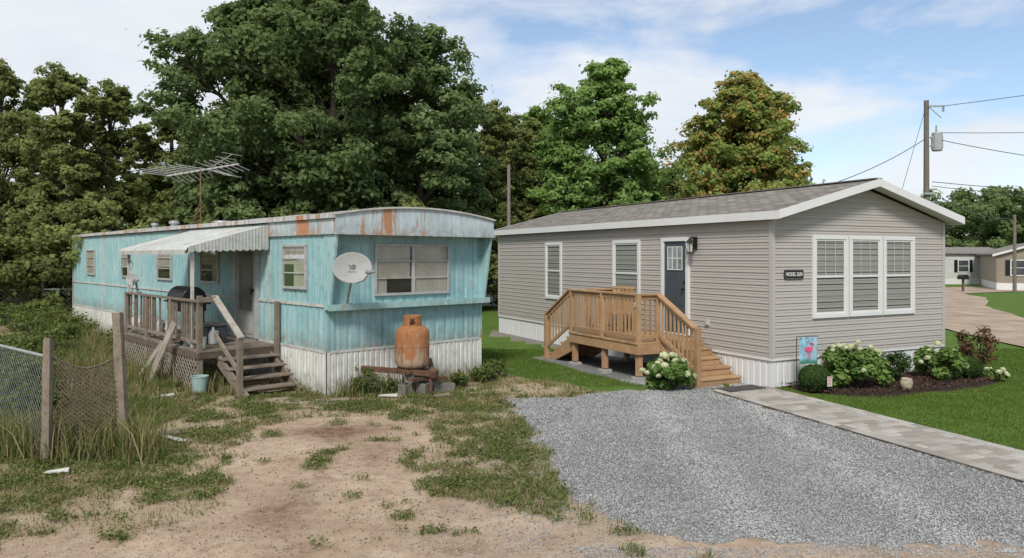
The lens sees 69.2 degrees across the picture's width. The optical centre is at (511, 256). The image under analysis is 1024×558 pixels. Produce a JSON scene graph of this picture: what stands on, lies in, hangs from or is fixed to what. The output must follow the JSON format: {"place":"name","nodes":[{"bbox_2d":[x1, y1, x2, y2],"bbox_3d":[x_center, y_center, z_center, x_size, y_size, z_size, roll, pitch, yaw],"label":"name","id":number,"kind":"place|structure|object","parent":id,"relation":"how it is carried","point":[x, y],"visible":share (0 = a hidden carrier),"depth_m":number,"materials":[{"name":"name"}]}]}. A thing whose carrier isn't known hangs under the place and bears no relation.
{"place":"outdoors","nodes":[
{"label":"outdoors","id":0,"kind":"place"},
{"bbox_2d":[0,331,713,557],"bbox_3d":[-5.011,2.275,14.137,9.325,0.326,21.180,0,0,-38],"label":"weedy grass","id":1,"kind":"structure","parent":0,"point":[135,391],"depth_m":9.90,"materials":[{"name":"green plant"}]},
{"bbox_2d":[0,445,1009,557],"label":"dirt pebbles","id":2,"kind":"object","parent":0,"point":[387,530],"visible":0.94,"depth_m":6.29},
{"bbox_2d":[0,284,1023,557],"bbox_3d":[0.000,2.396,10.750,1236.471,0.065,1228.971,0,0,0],"label":"ground","id":3,"kind":"structure","parent":0,"point":[272,476],"depth_m":7.41,"materials":[{"name":"soil"}]},
{"bbox_2d":[0,329,23,362],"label":"weed clump","id":4,"kind":"object","parent":3,"relation":"on","point":[5,341],"visible":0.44,"depth_m":15.86,"materials":[{"name":"green plant"}]},
{"bbox_2d":[0,141,27,285],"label":"tree","id":5,"kind":"object","parent":3,"relation":"on","point":[3,165],"visible":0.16,"depth_m":29.70,"materials":[{"name":"green plant"}]},
{"bbox_2d":[0,344,42,450],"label":"chain link fence","id":6,"kind":"object","parent":3,"relation":"on","point":[22,350],"visible":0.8,"depth_m":9.28,"materials":[{"name":"metal"}]},
{"bbox_2d":[0,58,46,301],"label":"tree","id":7,"kind":"object","parent":3,"relation":"on","point":[10,86],"visible":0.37,"depth_m":33.83,"materials":[{"name":"green plant"}]},
{"bbox_2d":[0,298,49,329],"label":"weed clump","id":8,"kind":"object","parent":3,"relation":"on","point":[10,309],"visible":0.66,"depth_m":23.99,"materials":[{"name":"green plant"}]},
{"bbox_2d":[0,330,68,377],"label":"weed clump","id":9,"kind":"object","parent":3,"relation":"on","point":[35,342],"visible":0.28,"depth_m":14.52,"materials":[{"name":"green plant"}]},
{"bbox_2d":[0,306,69,349],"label":"weed clump","id":10,"kind":"object","parent":3,"relation":"on","point":[39,325],"visible":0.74,"depth_m":18.13,"materials":[{"name":"green plant"}]},
{"bbox_2d":[0,209,70,321],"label":"tree","id":11,"kind":"object","parent":3,"relation":"on","point":[15,218],"visible":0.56,"depth_m":26.49,"materials":[{"name":"green plant"}]},
{"bbox_2d":[0,281,71,321],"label":"chain link fence","id":12,"kind":"object","parent":3,"relation":"on","point":[43,289],"visible":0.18,"depth_m":26.70,"materials":[{"name":"metal"}]},
{"bbox_2d":[0,352,72,395],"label":"weed clump","id":13,"kind":"object","parent":3,"relation":"on","point":[20,374],"visible":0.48,"depth_m":12.35,"materials":[{"name":"green plant"}]},
{"bbox_2d":[0,381,74,414],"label":"weed clump","id":14,"kind":"object","parent":3,"relation":"on","point":[38,399],"visible":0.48,"depth_m":11.00,"materials":[{"name":"green plant"}]},
{"bbox_2d":[40,338,53,460],"bbox_3d":[-5.445,1.725,8.689,0.116,1.550,0.108,0,0,0],"label":"fence post","id":15,"kind":"object","parent":3,"relation":"on","point":[47,383],"visible":0.87,"depth_m":8.65,"materials":[{"name":"grey wood"}]},
{"bbox_2d":[0,61,124,298],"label":"tree","id":16,"kind":"object","parent":3,"relation":"on","point":[60,87],"visible":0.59,"depth_m":29.28,"materials":[{"name":"green plant"}]},
{"bbox_2d":[38,303,92,328],"bbox_3d":[-13.374,1.933,22.616,1.508,0.995,1.379,0,0,0],"label":"weed clump","id":17,"kind":"object","parent":3,"relation":"on","point":[62,317],"visible":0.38,"depth_m":22.36,"materials":[{"name":"green plant"}]},
{"bbox_2d":[0,189,132,315],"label":"tree","id":18,"kind":"object","parent":3,"relation":"on","point":[90,206],"visible":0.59,"depth_m":26.28,"materials":[{"name":"green plant"}]},
{"bbox_2d":[48,313,99,340],"bbox_3d":[-11.975,2.001,20.220,1.358,0.859,1.132,0,0,32],"label":"weed clump","id":19,"kind":"object","parent":3,"relation":"on","point":[73,327],"visible":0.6,"depth_m":20.05,"materials":[{"name":"green plant"}]},
{"bbox_2d":[0,149,170,311],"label":"tree","id":20,"kind":"object","parent":3,"relation":"on","point":[130,206],"visible":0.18,"depth_m":30.64,"materials":[{"name":"green plant"}]},
{"bbox_2d":[65,78,163,229],"bbox_3d":[-19.792,-3.026,35.808,6.719,11.316,5.391,0,0,-16],"label":"tree","id":21,"kind":"object","parent":3,"relation":"on","point":[112,138],"visible":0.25,"depth_m":35.51,"materials":[{"name":"green plant"}]},
{"bbox_2d":[73,215,165,260],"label":"tree","id":22,"kind":"object","parent":3,"relation":"on","point":[149,221],"visible":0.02,"depth_m":27.07,"materials":[{"name":"green plant"}]},
{"bbox_2d":[112,312,129,440],"bbox_3d":[-4.766,1.589,9.048,0.199,1.822,0.116,0,0,0],"label":"fence post","id":23,"kind":"object","parent":3,"relation":"on","point":[120,367],"visible":0.7,"depth_m":9.00,"materials":[{"name":"grey wood"}]},
{"bbox_2d":[52,355,118,449],"bbox_3d":[-5.079,1.726,8.898,0.783,1.150,0.120,0,0,-28],"label":"wire panel","id":24,"kind":"object","parent":23,"relation":"attached to","point":[81,367],"visible":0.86,"depth_m":8.86,"materials":[{"name":"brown metal"}]},
{"bbox_2d":[100,323,155,355],"bbox_3d":[-8.912,2.011,17.559,1.320,0.838,1.282,0,0,0],"label":"weed clump","id":25,"kind":"object","parent":3,"relation":"on","point":[108,335],"visible":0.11,"depth_m":17.23,"materials":[{"name":"green plant"}]},
{"bbox_2d":[146,320,176,381],"bbox_3d":[-6.492,1.810,13.703,0.648,1.243,0.188,0,0,-6],"label":"wooden board","id":26,"kind":"object","parent":3,"relation":"on","point":[164,345],"visible":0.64,"depth_m":13.67,"materials":[{"name":"grey wood"}]},
{"bbox_2d":[121,106,210,226],"bbox_3d":[-15.919,-2.223,34.142,6.719,9.639,5.391,0,0,41],"label":"tree","id":27,"kind":"object","parent":3,"relation":"on","point":[150,151],"visible":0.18,"depth_m":33.33,"materials":[{"name":"green plant"}]},
{"bbox_2d":[130,179,266,228],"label":"tree","id":28,"kind":"object","parent":3,"relation":"on","point":[171,194],"visible":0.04,"depth_m":29.95,"materials":[{"name":"green plant"}]},
{"bbox_2d":[191,374,208,392],"bbox_3d":[-5.450,2.237,12.950,0.303,0.305,0.296,0,0,0],"label":"bucket","id":29,"kind":"object","parent":3,"relation":"on","point":[200,383],"visible":0.83,"depth_m":12.85,"materials":[{"name":"green plastic"}]},
{"bbox_2d":[124,292,302,398],"bbox_3d":[-6.099,1.605,14.780,1.500,1.810,5.724,0,0,-43],"label":"wooden porch","id":30,"kind":"object","parent":3,"relation":"on","point":[238,343],"visible":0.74,"depth_m":13.71,"materials":[{"name":"grey wood"}]},
{"bbox_2d":[126,274,141,292],"bbox_3d":[-8.074,0.581,15.972,0.395,0.419,0.297,0,0,37],"label":"satellite dish","id":31,"kind":"object","parent":30,"relation":"attached to","point":[132,279],"visible":1,"depth_m":15.97,"materials":[{"name":"metal"}]},
{"bbox_2d":[163,286,210,332],"bbox_3d":[-6.719,1.141,15.197,0.602,1.057,1.600,0,0,-43],"label":"barbecue grill","id":32,"kind":"object","parent":30,"relation":"on","point":[180,291],"visible":0.32,"depth_m":14.97,"materials":[{"name":"black metal"}]},
{"bbox_2d":[203,321,227,343],"bbox_3d":[-5.829,1.480,14.385,0.430,0.380,0.590,0,0,-43],"label":"storage box","id":33,"kind":"object","parent":30,"relation":"on","point":[220,328],"visible":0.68,"depth_m":14.23,"materials":[{"name":"plastic"}]},
{"bbox_2d":[187,193,271,224],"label":"tree","id":34,"kind":"object","parent":3,"relation":"on","point":[214,210],"visible":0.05,"depth_m":27.72,"materials":[{"name":"green plant"}]},
{"bbox_2d":[125,0,349,221],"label":"tree","id":35,"kind":"object","parent":3,"relation":"on","point":[188,68],"visible":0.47,"depth_m":28.06,"materials":[{"name":"green plant"}]},
{"bbox_2d":[0,306,509,466],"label":"tall weeds","id":36,"kind":"object","parent":3,"relation":"on","point":[134,445],"visible":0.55,"depth_m":9.06,"materials":[{"name":"green plant"}]},
{"bbox_2d":[248,397,305,403],"bbox_3d":[-3.884,2.388,12.292,0.868,0.025,0.420,0,0,-6],"label":"stepping stone","id":37,"kind":"object","parent":3,"relation":"on","point":[271,400],"visible":0.48,"depth_m":12.31,"materials":[{"name":"stone"}]},
{"bbox_2d":[70,207,495,395],"bbox_3d":[-8.117,0.685,19.547,5.175,3.530,19.140,0,0,-43],"label":"mobile home","id":38,"kind":"object","parent":3,"relation":"on","point":[430,266],"visible":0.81,"depth_m":14.24,"materials":[{"name":"teal metal"}]},
{"bbox_2d":[86,249,94,274],"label":"window","id":39,"kind":"structure","parent":38,"relation":"in","point":[90,254],"depth_m":24.09,"materials":[{"name":"clear glass"}]},
{"bbox_2d":[120,249,126,276],"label":"window","id":40,"kind":"structure","parent":38,"relation":"in","point":[123,257],"depth_m":21.39,"materials":[{"name":"clear glass"}]},
{"bbox_2d":[156,254,171,280],"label":"window","id":41,"kind":"structure","parent":38,"relation":"in","point":[163,262],"depth_m":18.87,"materials":[{"name":"clear glass"}]},
{"bbox_2d":[127,152,247,224],"bbox_3d":[-8.286,-1.707,19.364,2.626,1.864,1.906,0,0,21],"label":"tv antenna","id":42,"kind":"object","parent":38,"relation":"on","point":[202,170],"visible":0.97,"depth_m":19.31,"materials":[{"name":"metal"}]},
{"bbox_2d":[199,250,219,283],"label":"window","id":43,"kind":"structure","parent":38,"relation":"in","point":[209,262],"depth_m":16.64,"materials":[{"name":"clear glass"}]},
{"bbox_2d":[234,249,259,338],"bbox_3d":[-5.434,0.680,15.120,0.122,1.920,1.080,0,0,-43],"label":"door","id":44,"kind":"structure","parent":38,"relation":"in","point":[246,263],"depth_m":15.04,"materials":[{"name":"metal"}]},
{"bbox_2d":[281,244,307,289],"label":"window","id":45,"kind":"structure","parent":38,"relation":"in","point":[294,257],"depth_m":13.61,"materials":[{"name":"clear glass"}]},
{"bbox_2d":[332,252,375,304],"bbox_3d":[-2.618,0.386,12.590,0.739,0.913,0.813,0,0,0],"label":"satellite dish","id":46,"kind":"object","parent":38,"relation":"on","point":[350,268],"visible":1,"depth_m":12.43,"materials":[{"name":"metal"}]},
{"bbox_2d":[374,244,449,295],"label":"window","id":47,"kind":"structure","parent":38,"relation":"in","point":[401,269],"depth_m":13.97,"materials":[{"name":"white glass"}]},
{"bbox_2d":[395,315,429,369],"bbox_3d":[-1.776,1.528,13.220,0.618,0.955,0.618,0,0,-43],"label":"gas tank","id":48,"kind":"object","parent":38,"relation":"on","point":[412,345],"visible":1,"depth_m":12.99,"materials":[{"name":"metal"}]},
{"bbox_2d":[0,392,581,553],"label":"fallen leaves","id":49,"kind":"object","parent":3,"relation":"on","point":[294,545],"visible":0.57,"depth_m":7.50,"materials":[{"name":"brown plant"}]},
{"bbox_2d":[259,200,331,217],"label":"tree","id":50,"kind":"object","parent":3,"relation":"on","point":[299,212],"visible":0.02,"depth_m":27.55,"materials":[{"name":"green plant"}]},
{"bbox_2d":[237,175,364,215],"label":"tree","id":51,"kind":"object","parent":3,"relation":"on","point":[265,204],"visible":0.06,"depth_m":29.11,"materials":[{"name":"green plant"}]},
{"bbox_2d":[278,401,334,408],"bbox_3d":[-3.287,2.388,11.937,0.868,0.025,0.420,0,0,11],"label":"stepping stone","id":52,"kind":"object","parent":3,"relation":"on","point":[304,404],"visible":0.42,"depth_m":11.89,"materials":[{"name":"stone"}]},
{"bbox_2d":[220,0,402,213],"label":"tree","id":53,"kind":"object","parent":3,"relation":"on","point":[232,95],"visible":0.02,"depth_m":31.71,"materials":[{"name":"green plant"}]},
{"bbox_2d":[201,0,449,216],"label":"tree","id":54,"kind":"object","parent":3,"relation":"on","point":[333,31],"visible":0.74,"depth_m":27.43,"materials":[{"name":"green plant"}]},
{"bbox_2d":[348,365,380,392],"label":"weed clump","id":55,"kind":"object","parent":3,"relation":"on","point":[367,372],"visible":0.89,"depth_m":12.84,"materials":[{"name":"green plant"}]},
{"bbox_2d":[379,378,399,392],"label":"weed clump","id":56,"kind":"object","parent":3,"relation":"on","point":[387,385],"visible":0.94,"depth_m":13.00,"materials":[{"name":"green plant"}]},
{"bbox_2d":[374,192,427,207],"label":"tree","id":57,"kind":"object","parent":3,"relation":"on","point":[406,201],"visible":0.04,"depth_m":28.48,"materials":[{"name":"green plant"}]},
{"bbox_2d":[398,383,414,394],"bbox_3d":[-1.795,2.328,13.080,0.190,0.185,0.400,0,0,41],"label":"concrete block","id":58,"kind":"object","parent":3,"relation":"on","point":[402,389],"depth_m":12.94,"materials":[{"name":"grey concrete"}]},
{"bbox_2d":[346,165,492,269],"bbox_3d":[-5.236,-0.912,32.957,8.357,7.363,6.762,0,0,-20],"label":"tree","id":59,"kind":"object","parent":3,"relation":"on","point":[431,197],"visible":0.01,"depth_m":31.83,"materials":[{"name":"green plant"}]},
{"bbox_2d":[337,22,502,213],"bbox_3d":[-4.072,-3.583,31.465,7.364,12.382,9.060,0,0,0],"label":"tree","id":60,"kind":"object","parent":3,"relation":"on","point":[453,172],"visible":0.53,"depth_m":29.50,"materials":[{"name":"green plant"}]},
{"bbox_2d":[416,380,437,394],"bbox_3d":[-1.491,2.308,13.089,0.190,0.185,0.400,0,0,30],"label":"concrete block","id":61,"kind":"object","parent":3,"relation":"on","point":[423,386],"depth_m":12.93,"materials":[{"name":"grey concrete"}]},
{"bbox_2d":[433,382,454,391],"bbox_3d":[-1.238,2.357,13.214,0.400,0.185,0.190,0,0,-29],"label":"concrete block","id":62,"kind":"object","parent":3,"relation":"on","point":[446,386],"depth_m":13.15,"materials":[{"name":"grey concrete"}]},
{"bbox_2d":[446,370,468,386],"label":"weed clump","id":63,"kind":"object","parent":3,"relation":"on","point":[458,378],"visible":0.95,"depth_m":13.64,"materials":[{"name":"green plant"}]},
{"bbox_2d":[415,86,511,212],"bbox_3d":[-2.795,-2.876,36.209,4.411,11.001,5.497,0,0,-26],"label":"tree","id":64,"kind":"object","parent":3,"relation":"on","point":[488,138],"visible":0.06,"depth_m":35.45,"materials":[{"name":"green plant"}]},
{"bbox_2d":[470,363,499,382],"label":"weed clump","id":65,"kind":"object","parent":3,"relation":"on","point":[489,372],"visible":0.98,"depth_m":14.06,"materials":[{"name":"green plant"}]},
{"bbox_2d":[462,201,522,306],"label":"tree","id":66,"kind":"object","parent":3,"relation":"on","point":[493,273],"visible":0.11,"depth_m":32.44,"materials":[{"name":"green plant"}]},
{"bbox_2d":[482,360,507,374],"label":"weed clump","id":67,"kind":"object","parent":3,"relation":"on","point":[501,365],"visible":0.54,"depth_m":14.70,"materials":[{"name":"green plant"}]},
{"bbox_2d":[468,98,533,253],"bbox_3d":[-0.798,-2.624,37.178,5.192,10.478,4.166,0,0,-25],"label":"tree","id":68,"kind":"object","parent":3,"relation":"on","point":[499,125],"visible":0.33,"depth_m":36.26,"materials":[{"name":"green plant"}]},
{"bbox_2d":[507,165,510,225],"bbox_3d":[-0.120,-0.375,28.000,0.170,6.150,0.170,0,0,0],"label":"utility pole","id":69,"kind":"object","parent":3,"relation":"on","point":[508,198],"visible":0.34,"depth_m":27.95,"materials":[{"name":"brown wood"}]},
{"bbox_2d":[488,110,552,250],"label":"tree","id":70,"kind":"object","parent":3,"relation":"on","point":[521,160],"visible":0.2,"depth_m":38.31,"materials":[{"name":"green plant"}]},
{"bbox_2d":[41,152,1023,248],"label":"distant woodland","id":71,"kind":"object","parent":3,"relation":"on","point":[989,231],"visible":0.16,"depth_m":76.48,"materials":[{"name":"green plant"}]},
{"bbox_2d":[519,201,552,221],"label":"tree","id":72,"kind":"object","parent":3,"relation":"on","point":[537,214],"visible":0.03,"depth_m":37.58,"materials":[{"name":"green plant"}]},
{"bbox_2d":[511,117,571,223],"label":"tree","id":73,"kind":"object","parent":3,"relation":"on","point":[532,137],"visible":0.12,"depth_m":40.30,"materials":[{"name":"green plant"}]},
{"bbox_2d":[502,104,596,208],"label":"tree","id":74,"kind":"object","parent":3,"relation":"on","point":[535,111],"visible":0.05,"depth_m":40.53,"materials":[{"name":"green plant"}]},
{"bbox_2d":[520,57,676,216],"bbox_3d":[4.501,-3.684,37.105,8.159,12.614,7.530,0,0,0],"label":"tree","id":75,"kind":"object","parent":3,"relation":"on","point":[576,130],"visible":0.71,"depth_m":35.80,"materials":[{"name":"green plant"}]},
{"bbox_2d":[544,288,741,388],"bbox_3d":[2.568,1.575,15.727,1.644,1.710,4.840,0,0,-27],"label":"wooden porch","id":76,"kind":"object","parent":3,"relation":"on","point":[705,362],"visible":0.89,"depth_m":14.76,"materials":[{"name":"brown wood"}]},
{"bbox_2d":[609,286,635,332],"bbox_3d":[2.334,1.170,16.404,0.500,1.000,0.620,0,0,-44],"label":"wooden chair","id":77,"kind":"object","parent":76,"relation":"on","point":[622,289],"visible":0.43,"depth_m":16.48,"materials":[{"name":"brown wood"}]},
{"bbox_2d":[639,351,696,389],"bbox_3d":[2.769,2.060,13.281,0.944,0.737,0.986,0,0,40],"label":"hydrangea bush","id":78,"kind":"object","parent":3,"relation":"on","point":[669,371],"visible":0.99,"depth_m":13.13,"materials":[{"name":"green plant"}]},
{"bbox_2d":[641,169,699,199],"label":"tree","id":79,"kind":"object","parent":3,"relation":"on","point":[673,188],"visible":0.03,"depth_m":39.22,"materials":[{"name":"green plant"}]},
{"bbox_2d":[334,397,1023,557],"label":"scattered gravel","id":80,"kind":"structure","parent":3,"relation":"on","point":[766,550],"depth_m":6.10,"materials":[{"name":"grey gravel"}]},
{"bbox_2d":[494,178,964,387],"bbox_3d":[4.314,0.472,19.473,5.390,3.955,11.870,0,0,-27],"label":"mobile home","id":81,"kind":"object","parent":3,"relation":"on","point":[867,255],"visible":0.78,"depth_m":14.87,"materials":[{"name":"beige plastic"}]},
{"bbox_2d":[545,242,561,299],"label":"window","id":82,"kind":"structure","parent":81,"relation":"in","point":[547,245],"depth_m":20.39,"materials":[{"name":"clear glass"}]},
{"bbox_2d":[612,240,640,306],"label":"window","id":83,"kind":"structure","parent":81,"relation":"in","point":[637,243],"depth_m":17.32,"materials":[{"name":"clear glass"}]},
{"bbox_2d":[661,237,689,335],"bbox_3d":[3.438,0.627,15.742,0.130,2.055,0.900,0,0,-27],"label":"door","id":84,"kind":"structure","parent":81,"relation":"in","point":[675,263],"depth_m":15.70,"materials":[{"name":"metal"}]},
{"bbox_2d":[784,269,803,278],"bbox_3d":[5.169,0.330,13.602,0.490,0.176,0.025,0,0,-27],"label":"name plaque","id":85,"kind":"object","parent":81,"relation":"attached to","point":[794,274],"visible":1,"depth_m":13.59,"materials":[{"name":"black metal"}]},
{"bbox_2d":[812,235,848,318],"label":"window","id":86,"kind":"structure","parent":81,"relation":"in","point":[815,238],"depth_m":14.05,"materials":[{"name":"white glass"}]},
{"bbox_2d":[849,236,882,316],"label":"window","id":87,"kind":"structure","parent":81,"relation":"in","point":[879,239],"depth_m":14.51,"materials":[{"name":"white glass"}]},
{"bbox_2d":[883,236,914,314],"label":"window","id":88,"kind":"structure","parent":81,"relation":"in","point":[886,239],"depth_m":14.94,"materials":[{"name":"clear glass"}]},
{"bbox_2d":[654,69,825,198],"bbox_3d":[10.751,-3.006,33.670,7.370,11.258,8.192,0,0,-44],"label":"tree","id":89,"kind":"object","parent":3,"relation":"on","point":[737,148],"visible":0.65,"depth_m":32.82,"materials":[{"name":"green plant"}]},
{"bbox_2d":[481,347,1023,450],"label":"lawn grass","id":90,"kind":"structure","parent":3,"relation":"on","point":[1010,355],"depth_m":12.48,"materials":[{"name":"green plant"}]},
{"bbox_2d":[780,367,1003,397],"bbox_3d":[7.390,2.368,13.910,5.214,0.098,1.666,0,0,-27],"label":"mulch bed","id":91,"kind":"object","parent":3,"relation":"on","point":[900,392],"visible":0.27,"depth_m":13.20,"materials":[{"name":"brown wood"}]},
{"bbox_2d":[796,336,817,388],"bbox_3d":[5.228,1.905,13.121,0.406,0.991,0.046,0,0,-6],"label":"garden flag","id":92,"kind":"object","parent":91,"relation":"on","point":[808,349],"visible":0.97,"depth_m":13.12,"materials":[{"name":"blue fabric"}]},
{"bbox_2d":[798,363,830,391],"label":"boxwood shrub","id":93,"kind":"object","parent":91,"relation":"on","point":[813,377],"visible":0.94,"depth_m":12.79,"materials":[{"name":"green plant"}]},
{"bbox_2d":[819,340,894,387],"bbox_3d":[6.130,1.934,13.259,1.279,0.893,1.176,0,0,0],"label":"hydrangea bush","id":94,"kind":"object","parent":91,"relation":"on","point":[845,365],"visible":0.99,"depth_m":13.09,"materials":[{"name":"green plant"}]},
{"bbox_2d":[880,349,914,381],"bbox_3d":[7.101,2.055,13.815,0.704,0.648,0.605,0,0,17],"label":"leafy shrub","id":95,"kind":"object","parent":91,"relation":"on","point":[900,367],"visible":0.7,"depth_m":13.70,"materials":[{"name":"green plant"}]},
{"bbox_2d":[900,372,912,390],"bbox_3d":[6.900,2.178,12.980,0.210,0.323,0.210,0,0,0],"label":"planter pot","id":96,"kind":"object","parent":91,"relation":"on","point":[906,383],"visible":0.98,"depth_m":12.91,"materials":[{"name":"ceramic"}]},
{"bbox_2d":[912,341,968,379],"bbox_3d":[8.156,1.992,14.111,0.941,0.773,0.993,0,0,0],"label":"hydrangea bush","id":97,"kind":"object","parent":91,"relation":"on","point":[948,362],"visible":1,"depth_m":13.97,"materials":[{"name":"green plant"}]},
{"bbox_2d":[959,355,983,377],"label":"boxwood shrub","id":98,"kind":"object","parent":91,"relation":"on","point":[975,368],"visible":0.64,"depth_m":14.06,"materials":[{"name":"green plant"}]},
{"bbox_2d":[953,325,999,365],"bbox_3d":[9.422,1.891,15.139,0.795,0.972,0.912,0,0,0],"label":"burgundy shrub","id":99,"kind":"object","parent":91,"relation":"on","point":[968,348],"visible":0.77,"depth_m":14.96,"materials":[{"name":"brown plant"}]},
{"bbox_2d":[982,366,1010,380],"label":"flowering plant","id":100,"kind":"object","parent":91,"relation":"on","point":[996,372],"visible":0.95,"depth_m":14.12,"materials":[{"name":"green plant"}]},
{"bbox_2d":[923,100,944,200],"bbox_3d":[19.846,-2.325,34.886,0.923,10.050,0.499,0,0,16],"label":"utility pole","id":101,"kind":"object","parent":3,"relation":"on","point":[936,145],"visible":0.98,"depth_m":34.89,"materials":[{"name":"brown wood"}]},
{"bbox_2d":[945,247,993,283],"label":"mobile home","id":102,"kind":"object","parent":3,"relation":"on","point":[962,260],"visible":0.27,"depth_m":63.50,"materials":[{"name":"white"}]},
{"bbox_2d":[954,260,972,271],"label":"window","id":103,"kind":"structure","parent":102,"relation":"in","point":[959,265],"depth_m":63.46,"materials":[{"name":"white glass"}]},
{"bbox_2d":[976,243,1023,289],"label":"mobile home","id":104,"kind":"object","parent":3,"relation":"on","point":[996,265],"visible":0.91,"depth_m":52.27,"materials":[{"name":"beige"}]},
{"bbox_2d":[1005,260,1023,275],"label":"window","id":105,"kind":"structure","parent":104,"relation":"in","point":[1008,263],"depth_m":51.93,"materials":[{"name":"white glass"}]},
{"bbox_2d":[1013,215,1016,292],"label":"utility pole","id":106,"kind":"object","parent":3,"relation":"on","point":[1014,261],"visible":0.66,"depth_m":48.92,"materials":[{"name":"brown wood"}]},
{"bbox_2d":[0,0,1023,234],"label":"sky","id":107,"kind":"structure","parent":0,"point":[862,73],"materials":[{"name":"blue"}]},
{"bbox_2d":[504,379,1023,552],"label":"gravel driveway","id":108,"kind":"structure","parent":0,"point":[859,535],"depth_m":8.10,"materials":[{"name":"grey gravel"}]},
{"bbox_2d":[713,386,1023,482],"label":"paver path","id":109,"kind":"structure","parent":0,"point":[983,455],"depth_m":9.98,"materials":[{"name":"grey concrete"}]},
{"bbox_2d":[717,384,765,391],"bbox_3d":[4.093,2.348,13.226,0.840,0.014,0.340,0,0,-27],"label":"door mat","id":110,"kind":"object","parent":109,"relation":"on","point":[740,388],"depth_m":13.16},
{"bbox_2d":[945,287,1023,346],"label":"dirt road","id":111,"kind":"structure","parent":0,"point":[969,313],"depth_m":28.58,"materials":[{"name":"beige concrete"}]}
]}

